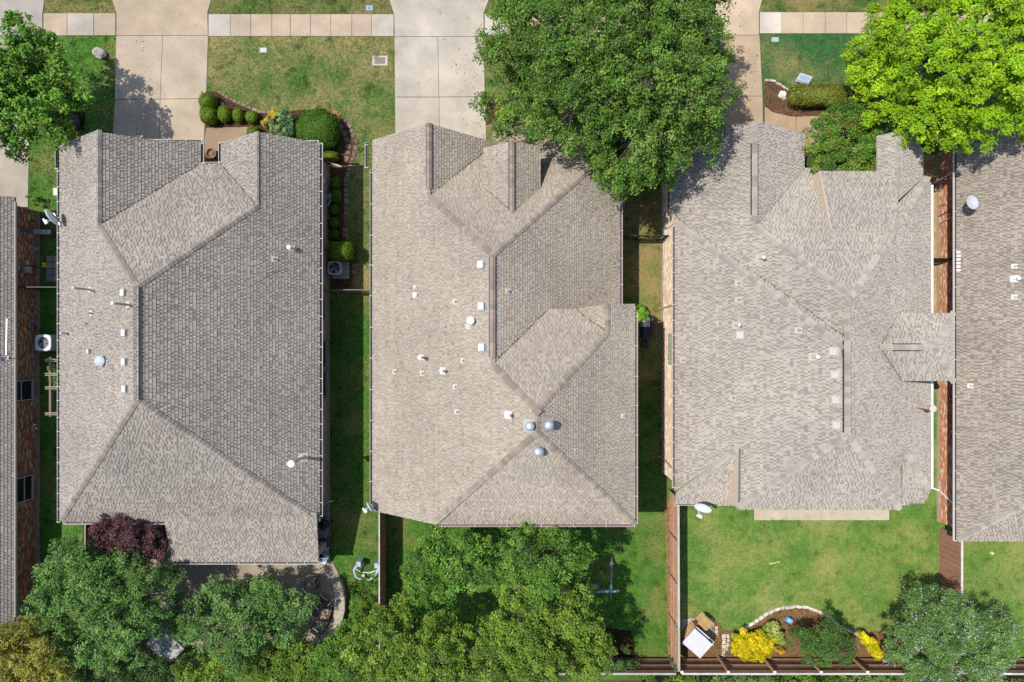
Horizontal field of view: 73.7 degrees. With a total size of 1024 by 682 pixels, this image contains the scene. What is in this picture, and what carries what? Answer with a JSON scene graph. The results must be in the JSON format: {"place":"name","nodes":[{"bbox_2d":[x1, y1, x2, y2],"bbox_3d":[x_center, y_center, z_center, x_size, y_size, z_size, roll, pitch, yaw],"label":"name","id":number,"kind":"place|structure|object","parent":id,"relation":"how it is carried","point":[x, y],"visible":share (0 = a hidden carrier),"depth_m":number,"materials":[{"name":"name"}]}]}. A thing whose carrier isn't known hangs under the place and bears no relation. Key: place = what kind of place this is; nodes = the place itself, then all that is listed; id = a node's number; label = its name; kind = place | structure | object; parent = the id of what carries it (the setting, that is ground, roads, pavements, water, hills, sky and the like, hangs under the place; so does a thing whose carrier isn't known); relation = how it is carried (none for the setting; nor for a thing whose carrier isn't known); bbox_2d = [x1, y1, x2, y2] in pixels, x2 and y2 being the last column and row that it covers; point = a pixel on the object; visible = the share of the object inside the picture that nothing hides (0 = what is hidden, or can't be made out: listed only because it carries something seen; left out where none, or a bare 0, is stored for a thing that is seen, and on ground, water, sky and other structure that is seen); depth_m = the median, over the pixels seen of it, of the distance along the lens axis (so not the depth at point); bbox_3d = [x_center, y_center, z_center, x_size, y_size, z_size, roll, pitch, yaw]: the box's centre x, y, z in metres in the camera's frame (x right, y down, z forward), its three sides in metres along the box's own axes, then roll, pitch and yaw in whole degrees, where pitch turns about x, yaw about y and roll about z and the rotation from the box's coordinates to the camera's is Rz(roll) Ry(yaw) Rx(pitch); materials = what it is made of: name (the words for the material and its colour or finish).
{"place":"outdoors","nodes":[
{"label":"outdoors","id":0,"kind":"place"},
{"bbox_2d":[0,0,44,206],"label":"driveway","id":1,"kind":"structure","parent":0,"point":[14,179],"depth_m":36.36,"materials":[{"name":"concrete"}]},
{"bbox_2d":[39,235,84,681],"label":"lawn","id":2,"kind":"structure","parent":0,"point":[51,528],"depth_m":36.40,"materials":[{"name":"plant"}]},
{"bbox_2d":[20,226,54,234],"bbox_3d":[-24.825,-5.745,35.690,1.050,1.380,0.260,0,90,0],"label":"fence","id":3,"kind":"object","parent":2,"relation":"on","point":[36,232],"visible":1,"depth_m":35.92,"materials":[{"name":"wood"}]},
{"bbox_2d":[45,357,56,416],"bbox_3d":[-22.763,2.325,35.410,1.580,1.980,3.004,0,90,0],"label":"timber arbor","id":4,"kind":"object","parent":2,"relation":"on","point":[51,386],"visible":0.31,"depth_m":34.53,"materials":[{"name":"brown wood"}]},
{"bbox_2d":[46,256,56,280],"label":"paving","id":5,"kind":"structure","parent":2,"relation":"on","point":[51,261],"depth_m":36.37,"materials":[{"name":"concrete"}]},
{"bbox_2d":[27,35,115,232],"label":"lawn","id":6,"kind":"structure","parent":0,"point":[97,78],"depth_m":36.40,"materials":[{"name":"plant"}]},
{"bbox_2d":[0,9,95,165],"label":"maple tree","id":7,"kind":"object","parent":6,"relation":"on","point":[40,90],"visible":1,"depth_m":31.64,"materials":[{"name":"green plant"}]},
{"bbox_2d":[43,13,115,35],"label":"sidewalk","id":8,"kind":"structure","parent":0,"point":[80,24],"depth_m":36.36,"materials":[{"name":"concrete"}]},
{"bbox_2d":[43,0,115,12],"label":"lawn","id":9,"kind":"structure","parent":0,"point":[78,6],"depth_m":36.40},
{"bbox_2d":[112,0,210,141],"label":"driveway","id":10,"kind":"structure","parent":0,"point":[170,60],"depth_m":36.36,"materials":[{"name":"concrete"}]},
{"bbox_2d":[204,127,247,161],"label":"footpath","id":11,"kind":"structure","parent":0,"point":[214,136],"depth_m":36.37,"materials":[{"name":"concrete"}]},
{"bbox_2d":[150,502,339,644],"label":"patio","id":12,"kind":"structure","parent":0,"point":[193,581],"depth_m":36.36,"materials":[{"name":"concrete"}]},
{"bbox_2d":[146,627,186,662],"bbox_3d":[-18.222,16.052,36.123,1.650,0.533,1.200,45,90,0],"label":"garden shed","id":13,"kind":"object","parent":12,"relation":"on","point":[170,648],"visible":0.74,"depth_m":35.87,"materials":[{"name":"plastic"}]},
{"bbox_2d":[310,619,329,637],"bbox_3d":[-10.136,15.062,35.879,0.664,0.972,0.710,38,90,0],"label":"patio chair","id":14,"kind":"object","parent":12,"relation":"on","point":[319,628],"visible":0.94,"depth_m":35.90,"materials":[{"name":"fabric"}]},
{"bbox_2d":[299,579,345,643],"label":"seat wall","id":15,"kind":"structure","parent":12,"relation":"on","point":[340,595],"depth_m":35.93,"materials":[{"name":"stone"}]},
{"bbox_2d":[316,607,333,624],"bbox_3d":[-9.842,14.446,35.879,0.664,0.972,0.705,10,90,0],"label":"patio chair","id":16,"kind":"object","parent":12,"relation":"on","point":[325,613],"visible":0.84,"depth_m":35.90,"materials":[{"name":"fabric"}]},
{"bbox_2d":[205,32,396,292],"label":"lawn","id":17,"kind":"structure","parent":0,"point":[348,81],"depth_m":36.40,"materials":[{"name":"plant"}]},
{"bbox_2d":[199,91,355,290],"bbox_3d":[-10.954,-9.273,36.356,6.183,0.123,13.146,-36,90,0],"label":"mulch bed","id":18,"kind":"object","parent":17,"relation":"on","point":[333,170],"visible":0.38,"depth_m":36.39,"materials":[{"name":"soil"}]},
{"bbox_2d":[198,91,218,108],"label":"clipped shrub","id":19,"kind":"object","parent":18,"relation":"on","point":[208,99],"visible":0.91,"depth_m":35.53,"materials":[{"name":"green plant"}]},
{"bbox_2d":[199,106,218,124],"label":"clipped shrub","id":20,"kind":"object","parent":18,"relation":"on","point":[208,115],"visible":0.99,"depth_m":35.58,"materials":[{"name":"green plant"}]},
{"bbox_2d":[217,105,231,122],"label":"clipped shrub","id":21,"kind":"object","parent":18,"relation":"on","point":[224,113],"visible":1,"depth_m":35.81,"materials":[{"name":"green plant"}]},
{"bbox_2d":[232,107,244,122],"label":"clipped shrub","id":22,"kind":"object","parent":18,"relation":"on","point":[238,114],"visible":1,"depth_m":35.86,"materials":[{"name":"green plant"}]},
{"bbox_2d":[267,108,298,137],"bbox_3d":[-11.999,-11.323,35.731,1.676,1.438,1.578,0,90,0],"label":"variegated shrub","id":23,"kind":"object","parent":18,"relation":"on","point":[284,123],"visible":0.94,"depth_m":35.41,"materials":[{"name":"green plant"}]},
{"bbox_2d":[295,108,339,151],"bbox_3d":[-10.109,-11.004,35.549,2.322,1.586,2.301,0,90,0],"label":"clipped shrub","id":24,"kind":"object","parent":18,"relation":"on","point":[321,125],"visible":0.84,"depth_m":35.01,"materials":[{"name":"green plant"}]},
{"bbox_2d":[323,150,339,161],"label":"clipped hedge","id":25,"kind":"object","parent":18,"relation":"on","point":[331,156],"visible":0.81,"depth_m":35.71,"materials":[{"name":"green plant"}]},
{"bbox_2d":[330,188,342,203],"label":"bush","id":26,"kind":"object","parent":18,"relation":"on","point":[336,196],"visible":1,"depth_m":35.84,"materials":[{"name":"green plant"}]},
{"bbox_2d":[320,107,358,273],"bbox_3d":[-8.588,-8.137,36.358,1.752,0.077,9.061,-11,90,0],"label":"stone edging","id":27,"kind":"object","parent":18,"relation":"on","point":[349,126],"visible":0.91,"depth_m":36.33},
{"bbox_2d":[332,260,348,278],"bbox_3d":[-9.131,-3.812,36.370,0.933,0.060,0.986,0,90,0],"label":"concrete pad","id":28,"kind":"object","parent":18,"relation":"on","point":[346,271],"visible":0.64,"depth_m":36.34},
{"bbox_2d":[327,261,343,275],"bbox_3d":[-9.278,-3.826,35.987,0.740,0.705,0.740,0,90,0],"label":"air conditioner","id":29,"kind":"object","parent":28,"relation":"on","point":[335,268],"visible":1,"depth_m":35.68,"materials":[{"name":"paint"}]},
{"bbox_2d":[326,241,356,261],"bbox_3d":[-8.871,-4.652,35.558,1.429,1.670,1.020,0,90,0],"label":"clipped shrub","id":30,"kind":"object","parent":18,"relation":"on","point":[342,251],"visible":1,"depth_m":34.91,"materials":[{"name":"green plant"}]},
{"bbox_2d":[372,56,387,65],"bbox_3d":[-7.038,-14.943,36.379,0.820,0.042,0.520,0,90,0],"label":"meter cover","id":31,"kind":"object","parent":17,"relation":"on","point":[380,60],"visible":1,"depth_m":36.37,"materials":[{"name":"plastic"}]},
{"bbox_2d":[208,14,393,35],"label":"sidewalk","id":32,"kind":"structure","parent":0,"point":[300,24],"depth_m":36.37,"materials":[{"name":"concrete"}]},
{"bbox_2d":[208,0,393,13],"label":"lawn","id":33,"kind":"structure","parent":0,"point":[291,7],"depth_m":36.40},
{"bbox_2d":[303,575,319,588],"bbox_3d":[-10.541,12.669,35.879,0.675,0.972,0.720,0,90,0],"label":"patio chair","id":34,"kind":"object","parent":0,"point":[310,581],"visible":1,"depth_m":35.83,"materials":[{"name":"fabric"}]},
{"bbox_2d":[320,292,381,681],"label":"lawn","id":35,"kind":"structure","parent":0,"point":[354,530],"depth_m":36.40,"materials":[{"name":"plant"}]},
{"bbox_2d":[303,607,367,681],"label":"garden bush","id":36,"kind":"object","parent":35,"relation":"on","point":[326,661],"visible":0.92,"depth_m":33.22,"materials":[{"name":"green plant"}]},
{"bbox_2d":[348,573,378,620],"bbox_3d":[-7.707,13.550,35.857,1.578,1.186,2.894,7,90,0],"label":"flowering shrub","id":37,"kind":"object","parent":35,"relation":"on","point":[353,604],"visible":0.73,"depth_m":35.56,"materials":[{"name":"green plant"}]},
{"bbox_2d":[353,557,378,580],"bbox_3d":[-7.620,12.078,35.998,1.403,0.804,1.098,0,90,0],"label":"toy goal","id":38,"kind":"object","parent":35,"relation":"on","point":[360,561],"visible":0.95,"depth_m":35.85,"materials":[{"name":"plastic"}]},
{"bbox_2d":[390,0,488,139],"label":"driveway","id":39,"kind":"structure","parent":0,"point":[432,87],"depth_m":36.36,"materials":[{"name":"concrete"}]},
{"bbox_2d":[365,123,637,526],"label":"house","id":40,"kind":"structure","parent":0,"point":[503,355],"depth_m":30.72,"materials":[{"name":"grey"}]},
{"bbox_2d":[0,13,1023,681],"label":"ground","id":41,"kind":"structure","parent":0,"point":[190,647],"depth_m":36.40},
{"bbox_2d":[0,196,39,624],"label":"house","id":42,"kind":"structure","parent":41,"relation":"on","point":[19,464],"depth_m":34.90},
{"bbox_2d":[17,378,34,400],"bbox_3d":[-25.190,2.550,35.263,0.140,1.395,1.150,0,90,0],"label":"window","id":43,"kind":"structure","parent":42,"relation":"in","point":[25,388],"depth_m":35.41,"materials":[{"name":"glass"}]},
{"bbox_2d":[17,473,34,503],"bbox_3d":[-25.190,7.650,35.263,0.140,1.395,1.400,0,90,0],"label":"window","id":44,"kind":"structure","parent":42,"relation":"in","point":[25,484],"depth_m":35.41,"materials":[{"name":"glass"}]},
{"bbox_2d":[0,611,77,681],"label":"yellowing tree","id":45,"kind":"object","parent":41,"relation":"on","point":[30,664],"visible":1,"depth_m":31.66,"materials":[{"name":"yellow plant"}]},
{"bbox_2d":[85,524,106,681],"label":"wooden fence","id":46,"kind":"object","parent":41,"relation":"on","point":[87,538],"visible":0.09,"depth_m":34.89,"materials":[{"name":"brown wood"}]},
{"bbox_2d":[19,535,189,681],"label":"cedar elm tree","id":47,"kind":"object","parent":41,"relation":"on","point":[115,601],"visible":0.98,"depth_m":32.33,"materials":[{"name":"green plant"}]},
{"bbox_2d":[72,655,177,681],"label":"garden bush","id":48,"kind":"object","parent":41,"relation":"on","point":[145,675],"visible":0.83,"depth_m":34.38,"materials":[{"name":"green plant"}]},
{"bbox_2d":[88,512,168,566],"bbox_3d":[-18.808,9.669,34.337,3.960,4.226,2.824,0,90,0],"label":"plum tree","id":49,"kind":"object","parent":41,"relation":"on","point":[147,542],"visible":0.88,"depth_m":33.04,"materials":[{"name":"purple plant"}]},
{"bbox_2d":[55,129,332,564],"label":"house","id":50,"kind":"structure","parent":41,"relation":"on","point":[193,356],"depth_m":31.87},
{"bbox_2d":[169,649,271,681],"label":"garden bush","id":51,"kind":"object","parent":41,"relation":"on","point":[205,673],"visible":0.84,"depth_m":33.40,"materials":[{"name":"green plant"}]},
{"bbox_2d":[163,573,319,679],"bbox_3d":[-13.446,13.409,34.191,7.253,4.519,5.072,20,90,0],"label":"cedar elm tree","id":52,"kind":"object","parent":41,"relation":"on","point":[256,612],"visible":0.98,"depth_m":32.97,"materials":[{"name":"green plant"}]},
{"bbox_2d":[252,631,320,681],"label":"garden bush","id":53,"kind":"object","parent":41,"relation":"on","point":[276,671],"visible":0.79,"depth_m":33.73,"materials":[{"name":"green plant"}]},
{"bbox_2d":[468,0,746,202],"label":"oak tree","id":54,"kind":"object","parent":41,"relation":"on","point":[606,89],"visible":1,"depth_m":28.68,"materials":[{"name":"green plant"}]},
{"bbox_2d":[623,234,668,239],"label":"side gate","id":55,"kind":"structure","parent":41,"relation":"on","point":[645,236],"depth_m":35.54,"materials":[{"name":"metal"}]},
{"bbox_2d":[643,675,711,681],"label":"backing shrub","id":56,"kind":"object","parent":41,"relation":"on","point":[649,678],"visible":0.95,"depth_m":35.02,"materials":[{"name":"green plant"}]},
{"bbox_2d":[708,675,773,681],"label":"backing shrub","id":57,"kind":"object","parent":41,"relation":"on","point":[766,678],"visible":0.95,"depth_m":34.90,"materials":[{"name":"green plant"}]},
{"bbox_2d":[658,120,955,510],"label":"house","id":58,"kind":"structure","parent":41,"relation":"on","point":[807,346],"depth_m":31.22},
{"bbox_2d":[694,503,711,518],"bbox_3d":[9.169,8.047,32.626,0.954,1.175,0.764,0,90,0],"label":"satellite dish","id":59,"kind":"object","parent":58,"relation":"attached to","point":[703,508],"visible":1,"depth_m":32.57,"materials":[{"name":"plastic"}]},
{"bbox_2d":[771,668,850,681],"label":"backing shrub","id":60,"kind":"object","parent":41,"relation":"on","point":[810,678],"visible":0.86,"depth_m":35.01,"materials":[{"name":"green plant"}]},
{"bbox_2d":[672,655,961,674],"bbox_3d":[15.650,16.797,35.472,14.250,1.879,0.205,0,90,0],"label":"wooden fence","id":61,"kind":"object","parent":41,"relation":"on","point":[718,665],"visible":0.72,"depth_m":35.21,"materials":[{"name":"brown wood"}]},
{"bbox_2d":[801,96,883,174],"bbox_3d":[16.302,-9.782,34.278,4.362,4.344,4.290,0,90,0],"label":"holly tree","id":62,"kind":"object","parent":41,"relation":"on","point":[835,148],"visible":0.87,"depth_m":33.01,"materials":[{"name":"green plant"}]},
{"bbox_2d":[847,671,914,681],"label":"backing shrub","id":63,"kind":"object","parent":41,"relation":"on","point":[900,678],"visible":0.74,"depth_m":34.91,"materials":[{"name":"green plant"}]},
{"bbox_2d":[933,119,1023,541],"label":"house","id":64,"kind":"structure","parent":41,"relation":"on","point":[980,422],"depth_m":33.17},
{"bbox_2d":[492,124,554,142],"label":"footpath","id":65,"kind":"structure","parent":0,"point":[522,139],"depth_m":36.36,"materials":[{"name":"concrete"}]},
{"bbox_2d":[386,379,672,680],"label":"lawn","id":66,"kind":"structure","parent":0,"point":[636,605],"depth_m":36.40,"materials":[{"name":"plant"}]},
{"bbox_2d":[377,512,385,664],"bbox_3d":[-6.761,12.700,35.473,0.143,1.878,8.156,0,90,0],"label":"wooden fence","id":67,"kind":"object","parent":66,"relation":"on","point":[382,558],"visible":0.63,"depth_m":35.38,"materials":[{"name":"brown wood"}]},
{"bbox_2d":[340,584,489,681],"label":"elm tree","id":68,"kind":"object","parent":66,"relation":"on","point":[402,662],"visible":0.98,"depth_m":31.13,"materials":[{"name":"green plant"}]},
{"bbox_2d":[399,523,493,609],"bbox_3d":[-3.021,10.326,33.168,4.476,6.564,4.121,0,90,0],"label":"elm tree","id":69,"kind":"object","parent":66,"relation":"on","point":[438,554],"visible":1,"depth_m":31.19,"materials":[{"name":"green plant"}]},
{"bbox_2d":[388,655,675,674],"bbox_3d":[0.900,16.819,35.472,14.856,1.879,0.163,0,90,0],"label":"wooden fence","id":70,"kind":"object","parent":66,"relation":"on","point":[656,666],"visible":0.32,"depth_m":35.32,"materials":[{"name":"brown wood"}]},
{"bbox_2d":[473,522,597,617],"bbox_3d":[1.110,10.142,32.549,5.803,7.802,4.565,0,90,0],"label":"elm tree","id":71,"kind":"object","parent":66,"relation":"on","point":[540,575],"visible":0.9,"depth_m":30.62,"materials":[{"name":"green plant"}]},
{"bbox_2d":[457,580,618,681],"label":"elm tree","id":72,"kind":"object","parent":66,"relation":"on","point":[535,633],"visible":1,"depth_m":30.45,"materials":[{"name":"green plant"}]},
{"bbox_2d":[550,556,618,613],"bbox_3d":[3.643,13.281,35.291,3.469,2.181,3.706,0,90,0],"label":"swing set","id":73,"kind":"object","parent":66,"relation":"on","point":[610,590],"visible":0.52,"depth_m":34.48,"materials":[{"name":"paint"}]},
{"bbox_2d":[590,628,634,656],"bbox_3d":[5.365,16.288,36.357,2.498,0.105,2.238,0,90,0],"label":"mulch bed","id":74,"kind":"object","parent":66,"relation":"on","point":[618,635],"visible":0.42,"depth_m":36.39,"materials":[{"name":"soil"}]},
{"bbox_2d":[597,659,641,680],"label":"climbing bush","id":75,"kind":"object","parent":74,"relation":"on","point":[621,665],"visible":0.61,"depth_m":34.88,"materials":[{"name":"green plant"}]},
{"bbox_2d":[665,500,672,657],"bbox_3d":[8.372,12.695,36.362,0.466,0.116,8.461,0,90,0],"label":"mulch bed","id":76,"kind":"object","parent":66,"relation":"on","point":[667,515],"visible":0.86,"depth_m":36.39,"materials":[{"name":"wood"}]},
{"bbox_2d":[668,489,679,671],"bbox_3d":[8.409,12.315,35.472,0.163,1.879,8.886,0,90,0],"label":"wooden fence","id":77,"kind":"object","parent":76,"relation":"on","point":[674,532],"visible":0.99,"depth_m":35.28,"materials":[{"name":"brown wood"}]},
{"bbox_2d":[479,36,668,150],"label":"lawn","id":78,"kind":"structure","parent":0,"point":[499,88],"depth_m":36.40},
{"bbox_2d":[484,14,664,35],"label":"sidewalk","id":79,"kind":"structure","parent":0,"point":[487,22],"depth_m":36.36,"materials":[{"name":"concrete"}]},
{"bbox_2d":[623,189,661,379],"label":"lawn","id":80,"kind":"structure","parent":0,"point":[642,269],"depth_m":36.40,"materials":[{"name":"plant"}]},
{"bbox_2d":[635,303,648,326],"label":"side yard bush","id":81,"kind":"object","parent":80,"relation":"on","point":[642,313],"visible":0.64,"depth_m":35.18,"materials":[{"name":"green plant"}]},
{"bbox_2d":[638,315,656,347],"bbox_3d":[7.075,-0.489,35.651,0.849,1.501,1.700,0,90,0],"label":"barrel grill","id":82,"kind":"object","parent":80,"relation":"on","point":[647,329],"visible":0.8,"depth_m":35.41,"materials":[{"name":"metal"}]},
{"bbox_2d":[682,618,713,645],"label":"paving","id":83,"kind":"structure","parent":0,"point":[686,622],"depth_m":36.37,"materials":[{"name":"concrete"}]},
{"bbox_2d":[681,611,713,657],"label":"animal coop","id":84,"kind":"structure","parent":83,"relation":"on","point":[698,641],"depth_m":35.33,"materials":[{"name":"white wood"}]},
{"bbox_2d":[670,0,762,132],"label":"driveway","id":85,"kind":"structure","parent":0,"point":[746,35],"depth_m":36.37,"materials":[{"name":"concrete"}]},
{"bbox_2d":[765,107,844,149],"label":"footpath","id":86,"kind":"structure","parent":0,"point":[798,124],"depth_m":36.37,"materials":[{"name":"concrete"}]},
{"bbox_2d":[672,480,941,664],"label":"lawn","id":87,"kind":"structure","parent":0,"point":[855,575],"depth_m":36.40,"materials":[{"name":"plant"}]},
{"bbox_2d":[682,608,924,656],"bbox_3d":[15.979,15.549,36.362,13.927,0.123,2.786,0,90,0],"label":"mulch bed","id":88,"kind":"object","parent":87,"relation":"on","point":[784,626],"visible":0.38,"depth_m":36.39,"materials":[{"name":"soil"}]},
{"bbox_2d":[731,628,776,662],"bbox_3d":[12.501,15.907,35.748,2.398,1.405,1.925,12,90,0],"label":"yellow bush","id":89,"kind":"object","parent":88,"relation":"on","point":[752,647],"visible":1,"depth_m":35.44,"materials":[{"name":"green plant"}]},
{"bbox_2d":[761,621,785,644],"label":"variegated shrub","id":90,"kind":"object","parent":88,"relation":"on","point":[776,633],"visible":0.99,"depth_m":35.68,"materials":[{"name":"green plant"}]},
{"bbox_2d":[739,605,858,635],"bbox_3d":[15.281,14.891,36.348,6.413,0.099,1.657,0,90,0],"label":"stone edging","id":91,"kind":"object","parent":88,"relation":"on","point":[761,617],"visible":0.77,"depth_m":36.32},
{"bbox_2d":[784,608,857,668],"bbox_3d":[15.726,15.361,34.914,2.946,3.072,3.316,-40,90,0],"label":"dark shrub","id":92,"kind":"object","parent":88,"relation":"on","point":[827,639],"visible":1,"depth_m":34.06,"materials":[{"name":"green plant"}]},
{"bbox_2d":[855,630,883,660],"bbox_3d":[18.756,15.845,35.847,0.806,1.205,1.971,-38,90,0],"label":"yellow bush","id":93,"kind":"object","parent":88,"relation":"on","point":[872,645],"visible":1,"depth_m":35.52,"materials":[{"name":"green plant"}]},
{"bbox_2d":[879,580,1023,681],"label":"chaste tree","id":94,"kind":"object","parent":87,"relation":"on","point":[976,633],"visible":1,"depth_m":32.67,"materials":[{"name":"green plant"}]},
{"bbox_2d":[939,527,963,667],"bbox_3d":[22.811,13.350,35.472,0.163,1.878,6.856,0,90,0],"label":"wooden fence","id":95,"kind":"object","parent":87,"relation":"on","point":[950,563],"visible":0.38,"depth_m":35.45,"materials":[{"name":"brown wood"}]},
{"bbox_2d":[754,510,888,519],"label":"patio","id":96,"kind":"structure","parent":0,"point":[828,515],"depth_m":36.37,"materials":[{"name":"concrete"}]},
{"bbox_2d":[759,0,1013,12],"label":"lawn","id":97,"kind":"structure","parent":0,"point":[813,5],"depth_m":36.40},
{"bbox_2d":[760,12,1021,33],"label":"sidewalk","id":98,"kind":"structure","parent":0,"point":[811,22],"depth_m":36.37,"materials":[{"name":"concrete"}]},
{"bbox_2d":[760,32,1023,148],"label":"lawn","id":99,"kind":"structure","parent":0,"point":[787,60],"depth_m":36.40,"materials":[{"name":"plant"}]},
{"bbox_2d":[764,81,889,116],"bbox_3d":[16.754,-12.584,36.352,6.894,0.118,1.741,8,90,0],"label":"mulch bed","id":100,"kind":"object","parent":99,"relation":"on","point":[779,102],"visible":0.45,"depth_m":36.39,"materials":[{"name":"soil"}]},
{"bbox_2d":[787,82,852,108],"bbox_3d":[16.164,-12.897,35.907,3.272,1.008,1.203,0,90,0],"label":"clipped hedge","id":101,"kind":"object","parent":100,"relation":"on","point":[816,95],"visible":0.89,"depth_m":35.49,"materials":[{"name":"green plant"}]},
{"bbox_2d":[840,0,1023,153],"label":"shade tree","id":102,"kind":"object","parent":99,"relation":"on","point":[956,64],"visible":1,"depth_m":30.16,"materials":[{"name":"green plant"}]},
{"bbox_2d":[923,155,936,312],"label":"dirt path","id":103,"kind":"structure","parent":0,"point":[929,165],"depth_m":36.39,"materials":[{"name":"soil"}]},
{"bbox_2d":[933,381,936,479],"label":"lawn","id":104,"kind":"structure","parent":0,"point":[935,432],"depth_m":36.40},
{"bbox_2d":[942,523,1023,656],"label":"lawn","id":105,"kind":"structure","parent":0,"point":[989,579],"depth_m":36.40,"materials":[{"name":"plant"}]},
{"bbox_2d":[966,657,1023,674],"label":"wooden fence","id":106,"kind":"object","parent":105,"relation":"on","point":[1018,665],"visible":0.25,"depth_m":35.10,"materials":[{"name":"brown wood"}]},
{"bbox_3d":[-24.581,0.093,36.370,0.960,0.060,0.906,0,90,0],"label":"concrete pad","id":107,"kind":"object","parent":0,"visible":0},
{"bbox_2d":[35,335,56,350],"bbox_3d":[-24.445,0.091,35.947,0.860,0.785,0.860,0,90,0],"label":"air conditioner","id":108,"kind":"object","parent":107,"relation":"on","point":[45,342],"visible":0.96,"depth_m":35.62,"materials":[{"name":"paint"}]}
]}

